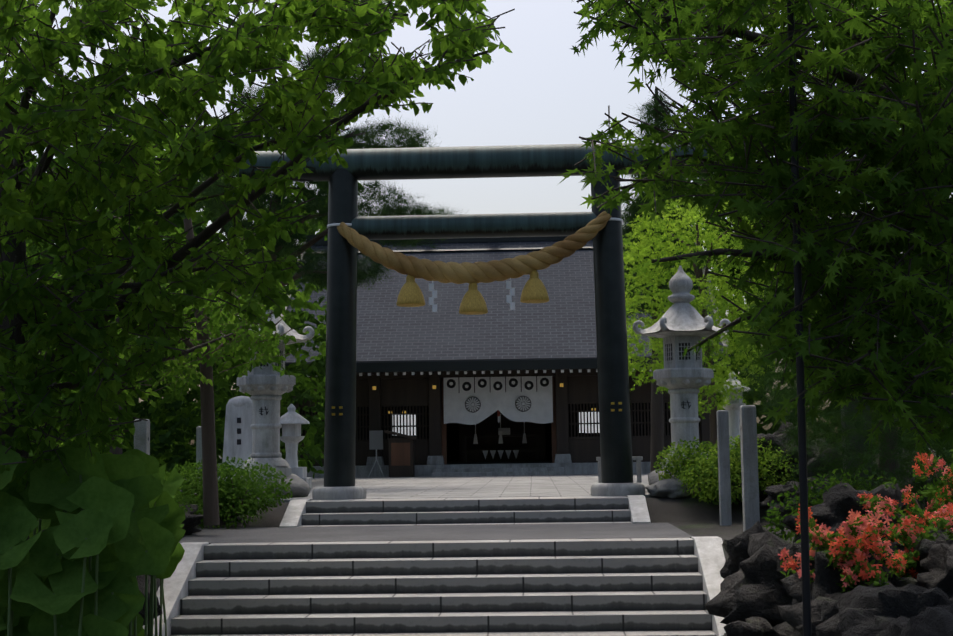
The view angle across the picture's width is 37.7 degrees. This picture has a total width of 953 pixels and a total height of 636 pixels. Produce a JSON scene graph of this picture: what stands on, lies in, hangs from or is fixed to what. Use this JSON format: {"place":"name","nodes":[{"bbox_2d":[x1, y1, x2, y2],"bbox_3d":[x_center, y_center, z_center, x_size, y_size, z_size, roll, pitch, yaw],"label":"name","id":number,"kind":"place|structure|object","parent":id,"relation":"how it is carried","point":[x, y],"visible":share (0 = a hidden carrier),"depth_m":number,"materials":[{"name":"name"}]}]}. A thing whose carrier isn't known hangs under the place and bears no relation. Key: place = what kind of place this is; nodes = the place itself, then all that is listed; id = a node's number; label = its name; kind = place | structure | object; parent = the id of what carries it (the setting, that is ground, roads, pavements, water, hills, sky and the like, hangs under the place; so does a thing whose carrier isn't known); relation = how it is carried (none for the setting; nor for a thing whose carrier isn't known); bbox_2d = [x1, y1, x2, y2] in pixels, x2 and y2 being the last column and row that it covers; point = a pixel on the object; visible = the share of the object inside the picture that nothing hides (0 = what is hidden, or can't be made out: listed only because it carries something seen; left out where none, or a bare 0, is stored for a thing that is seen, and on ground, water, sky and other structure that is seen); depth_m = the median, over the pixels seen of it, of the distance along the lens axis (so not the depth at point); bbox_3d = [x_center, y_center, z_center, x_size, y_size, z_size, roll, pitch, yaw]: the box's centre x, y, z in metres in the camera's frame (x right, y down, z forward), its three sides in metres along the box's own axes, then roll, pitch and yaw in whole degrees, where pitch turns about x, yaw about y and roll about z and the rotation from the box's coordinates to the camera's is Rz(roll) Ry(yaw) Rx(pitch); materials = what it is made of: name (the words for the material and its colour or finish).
{"place":"outdoors","nodes":[
{"label":"outdoors","id":0,"kind":"place"},
{"bbox_2d":[179,523,692,543],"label":"landing pavement","id":1,"kind":"structure","parent":0,"point":[446,532],"depth_m":17.23,"materials":[{"name":"grey stone"}]},
{"bbox_2d":[0,0,952,451],"label":"sky","id":2,"kind":"structure","parent":0,"point":[542,92],"materials":[{"name":"white"}]},
{"bbox_2d":[285,454,707,477],"bbox_3d":[0.833,4.568,43.063,15.000,0.740,13.270,-1,-5,2],"label":"stone foundation","id":3,"kind":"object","parent":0,"point":[562,464],"depth_m":37.13,"materials":[{"name":"grey stone"}]},
{"bbox_2d":[287,368,709,465],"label":"building wall","id":4,"kind":"structure","parent":3,"relation":"on","point":[409,404],"depth_m":37.82,"materials":[{"name":"brown wood"}]},
{"bbox_2d":[459,410,545,461],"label":"doorway","id":5,"kind":"object","parent":4,"relation":"in","point":[497,435],"visible":0.75,"depth_m":41.86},
{"bbox_2d":[281,240,729,363],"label":"roof","id":6,"kind":"structure","parent":4,"relation":"on","point":[560,324],"depth_m":38.38,"materials":[{"name":"grey tile"}]},
{"bbox_2d":[285,227,729,376],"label":"roof trim","id":7,"kind":"structure","parent":6,"relation":"attached to","point":[422,368],"depth_m":36.35,"materials":[{"name":"black wood"}]},
{"bbox_2d":[443,376,552,424],"bbox_3d":[0.581,2.224,37.630,2.940,1.280,0.083,-1,-5,2],"label":"shrine curtain","id":8,"kind":"object","parent":7,"relation":"attached to","point":[471,400],"visible":1,"depth_m":37.65,"materials":[{"name":"white fabric"}]},
{"bbox_2d":[156,448,952,590],"bbox_3d":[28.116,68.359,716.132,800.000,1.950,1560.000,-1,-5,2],"label":"ground","id":9,"kind":"structure","parent":0,"point":[694,517],"depth_m":19.65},
{"bbox_2d":[0,444,185,635],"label":"butterbur patch","id":10,"kind":"object","parent":9,"relation":"on","point":[111,524],"visible":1,"depth_m":9.84,"materials":[{"name":"green plant"}]},
{"bbox_2d":[29,497,245,635],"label":"rocks","id":11,"kind":"object","parent":9,"relation":"on","point":[191,521],"visible":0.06,"depth_m":17.31,"materials":[{"name":"grey stone"}]},
{"bbox_2d":[134,419,149,454],"bbox_3d":[-3.667,2.005,15.275,0.145,1.793,0.143,-1,-5,2],"label":"granite post","id":12,"kind":"object","parent":9,"relation":"on","point":[142,436],"visible":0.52,"depth_m":15.27,"materials":[{"name":"grey stone"}]},
{"bbox_2d":[42,207,295,525],"bbox_3d":[-4.059,0.459,17.691,3.514,4.314,4.830,0,-5,-7],"label":"tree","id":13,"kind":"object","parent":9,"relation":"on","point":[218,327],"visible":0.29,"depth_m":17.39,"materials":[{"name":"green plant"}]},
{"bbox_2d":[25,225,326,480],"bbox_3d":[-7.673,0.621,30.419,10.219,7.134,10.404,-1,-5,2],"label":"tree","id":14,"kind":"object","parent":9,"relation":"on","point":[312,440],"visible":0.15,"depth_m":30.40,"materials":[{"name":"green plant"}]},
{"bbox_2d":[163,480,201,513],"bbox_3d":[-4.513,2.493,17.601,2.169,0.987,2.317,-1,-5,2],"label":"bush","id":15,"kind":"object","parent":9,"relation":"on","point":[181,499],"visible":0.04,"depth_m":17.33,"materials":[{"name":"green plant"}]},
{"bbox_2d":[196,426,202,514],"bbox_3d":[-3.923,2.450,19.968,0.145,1.799,0.143,-1,-5,2],"label":"granite post","id":16,"kind":"object","parent":9,"relation":"on","point":[198,444],"visible":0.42,"depth_m":19.95,"materials":[{"name":"grey stone"}]},
{"bbox_2d":[164,456,292,528],"bbox_3d":[-3.627,2.425,19.242,2.058,1.036,1.944,-1,-5,2],"label":"bush","id":17,"kind":"object","parent":9,"relation":"on","point":[229,500],"visible":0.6,"depth_m":19.23,"materials":[{"name":"green plant"}]},
{"bbox_2d":[0,0,514,539],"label":"tree","id":18,"kind":"object","parent":9,"relation":"on","point":[74,330],"visible":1,"depth_m":10.18,"materials":[{"name":"green plant"}]},
{"bbox_2d":[169,38,469,408],"bbox_3d":[-3.380,-1.321,28.111,6.734,9.361,3.383,-1,-5,2],"label":"pine tree","id":19,"kind":"object","parent":9,"relation":"on","point":[386,208],"visible":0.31,"depth_m":27.53,"materials":[{"name":"green plant"}]},
{"bbox_2d":[143,495,725,635],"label":"stair side curbs","id":20,"kind":"structure","parent":9,"relation":"on","point":[708,552],"depth_m":14.97,"materials":[{"name":"white stone"}]},
{"bbox_2d":[170,496,716,635],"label":"stair steps","id":21,"kind":"structure","parent":9,"relation":"on","point":[599,587],"depth_m":14.82,"materials":[{"name":"stone"}]},
{"bbox_2d":[7,99,952,467],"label":"tree belt","id":22,"kind":"object","parent":9,"relation":"on","point":[179,217],"visible":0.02,"depth_m":44.00,"materials":[{"name":"green plant"}]},
{"bbox_2d":[621,88,714,472],"bbox_3d":[4.078,-0.808,30.937,2.833,9.022,2.944,-1,-5,2],"label":"conifer tree","id":23,"kind":"object","parent":9,"relation":"on","point":[657,430],"visible":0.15,"depth_m":30.62,"materials":[{"name":"green plant"}]},
{"bbox_2d":[653,437,737,493],"bbox_3d":[3.293,2.204,20.490,1.385,0.944,1.221,-4,-6,32],"label":"bush","id":24,"kind":"object","parent":9,"relation":"on","point":[679,463],"visible":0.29,"depth_m":20.42,"materials":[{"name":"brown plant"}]},
{"bbox_2d":[622,196,778,455],"bbox_3d":[4.148,0.288,25.181,3.666,5.497,3.755,-1,-5,2],"label":"tree","id":25,"kind":"object","parent":9,"relation":"on","point":[713,408],"visible":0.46,"depth_m":24.71,"materials":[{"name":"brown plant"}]},
{"bbox_2d":[716,410,731,525],"bbox_3d":[3.338,2.140,18.798,0.145,1.794,0.143,-1,-5,2],"label":"granite post","id":26,"kind":"object","parent":9,"relation":"on","point":[725,512],"visible":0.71,"depth_m":18.75,"materials":[{"name":"grey stone"}]},
{"bbox_2d":[716,373,749,451],"bbox_3d":[4.913,1.827,26.704,0.714,1.632,0.714,-1,-5,2],"label":"stone lantern","id":27,"kind":"object","parent":9,"relation":"on","point":[734,417],"visible":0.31,"depth_m":26.58,"materials":[{"name":"white stone"}]},
{"bbox_2d":[678,435,798,504],"bbox_3d":[3.755,2.172,19.969,1.835,1.054,1.683,-1,-5,2],"label":"bush","id":28,"kind":"object","parent":9,"relation":"on","point":[712,486],"visible":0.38,"depth_m":19.56,"materials":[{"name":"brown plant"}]},
{"bbox_2d":[739,405,759,531],"bbox_3d":[2.677,1.755,13.634,0.145,1.804,0.143,-1,-5,2],"label":"granite post","id":29,"kind":"object","parent":9,"relation":"on","point":[749,467],"visible":0.75,"depth_m":13.60,"materials":[{"name":"grey stone"}]},
{"bbox_2d":[560,0,952,461],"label":"maple tree","id":30,"kind":"object","parent":9,"relation":"on","point":[907,297],"visible":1,"depth_m":7.38,"materials":[{"name":"green plant"}]},
{"bbox_2d":[645,421,946,521],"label":"rocks","id":31,"kind":"object","parent":9,"relation":"on","point":[671,488],"visible":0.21,"depth_m":19.57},
{"bbox_2d":[787,0,811,635],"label":"banner pole","id":32,"kind":"object","parent":9,"relation":"on","point":[804,530],"visible":0.79,"depth_m":7.24,"materials":[{"name":"black metal"}]},
{"bbox_2d":[705,483,952,635],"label":"rocks","id":33,"kind":"object","parent":9,"relation":"on","point":[760,594],"visible":0.75,"depth_m":10.48,"materials":[{"name":"grey stone"}]},
{"bbox_2d":[761,466,903,542],"bbox_3d":[3.567,1.923,13.652,1.427,0.958,1.504,-1,-5,2],"label":"dark bush","id":34,"kind":"object","parent":9,"relation":"on","point":[831,482],"visible":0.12,"depth_m":13.78,"materials":[{"name":"green plant"}]},
{"bbox_2d":[726,264,952,510],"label":"dark tree","id":35,"kind":"object","parent":9,"relation":"on","point":[891,443],"visible":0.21,"depth_m":14.84,"materials":[{"name":"green maple leaf"},{"name":"bark"}]},
{"bbox_2d":[841,393,873,489],"bbox_3d":[4.556,1.770,16.672,0.600,1.826,0.400,-1,-5,2],"label":"stone monument","id":36,"kind":"object","parent":9,"relation":"on","point":[855,435],"depth_m":16.61,"materials":[{"name":"stone"}]},
{"bbox_2d":[778,449,952,591],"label":"flowering azalea","id":37,"kind":"object","parent":9,"relation":"on","point":[848,549],"visible":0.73,"depth_m":10.45,"materials":[{"name":"red plant"}]},
{"bbox_2d":[180,465,950,502],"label":"terrace paving","id":38,"kind":"structure","parent":0,"point":[479,486],"depth_m":26.59,"materials":[{"name":"light granite paving slabs"},{"name":"granite"}]},
{"bbox_2d":[218,396,251,479],"bbox_3d":[-4.388,2.331,26.029,0.999,1.763,0.699,-1,-5,2],"label":"white stone monument","id":39,"kind":"object","parent":38,"relation":"on","point":[238,434],"visible":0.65,"depth_m":25.87,"materials":[{"name":"stone"}]},
{"bbox_2d":[221,308,314,497],"bbox_3d":[-3.328,1.051,22.084,1.551,3.535,1.352,-1,-5,2],"label":"stone lantern","id":40,"kind":"object","parent":38,"relation":"on","point":[266,386],"visible":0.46,"depth_m":21.83,"materials":[{"name":"stone"}]},
{"bbox_2d":[280,404,311,487],"bbox_3d":[-3.574,2.475,26.988,0.714,1.632,0.714,-1,-5,2],"label":"stone lantern","id":41,"kind":"object","parent":38,"relation":"on","point":[291,422],"visible":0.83,"depth_m":26.86,"materials":[{"name":"white stone"}]},
{"bbox_2d":[368,430,383,476],"bbox_3d":[-2.644,3.602,36.977,0.441,1.236,0.386,-1,-5,2],"label":"sign stand","id":42,"kind":"object","parent":38,"relation":"on","point":[376,440],"visible":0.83,"depth_m":36.91,"materials":[{"name":"grey metal"}]},
{"bbox_2d":[385,430,417,476],"bbox_3d":[-1.978,3.578,36.872,0.830,1.234,0.660,-1,-5,2],"label":"offering box","id":43,"kind":"object","parent":38,"relation":"on","point":[401,458],"visible":0.9,"depth_m":36.60,"materials":[{"name":"brown wood"}]},
{"bbox_2d":[239,142,707,499],"bbox_3d":[-0.013,0.026,20.940,7.100,5.280,0.810,-1,-5,2],"label":"torii","id":44,"kind":"object","parent":38,"relation":"on","point":[481,162],"visible":0.75,"depth_m":20.87,"materials":[{"name":"teal metal"}]},
{"bbox_2d":[337,211,610,283],"bbox_3d":[-0.038,-1.031,20.688,4.088,1.056,0.328,-1,-5,2],"label":"shimenawa rope","id":45,"kind":"object","parent":44,"relation":"attached to","point":[488,271],"visible":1,"depth_m":20.57,"materials":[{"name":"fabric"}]},
{"bbox_2d":[429,278,514,311],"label":"paper streamers","id":46,"kind":"object","parent":45,"relation":"hanging from","point":[434,295],"visible":0.92,"depth_m":20.60,"materials":[{"name":"white paper"}]},
{"bbox_2d":[396,270,548,314],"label":"straw tassels","id":47,"kind":"object","parent":45,"relation":"hanging from","point":[473,302],"visible":0.92,"depth_m":20.51,"materials":[{"name":"fabric"}]},
{"bbox_2d":[596,456,642,482],"bbox_3d":[2.240,2.449,21.829,0.720,0.560,0.080,-1,-5,2],"label":"stone post","id":48,"kind":"object","parent":38,"relation":"on","point":[638,459],"visible":0.48,"depth_m":21.80,"materials":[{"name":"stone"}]},
{"bbox_2d":[632,266,730,484],"bbox_3d":[3.236,0.936,21.829,1.551,3.535,1.352,-1,-5,2],"label":"stone lantern","id":49,"kind":"object","parent":38,"relation":"on","point":[680,324],"visible":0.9,"depth_m":21.61,"materials":[{"name":"stone"}]}
]}

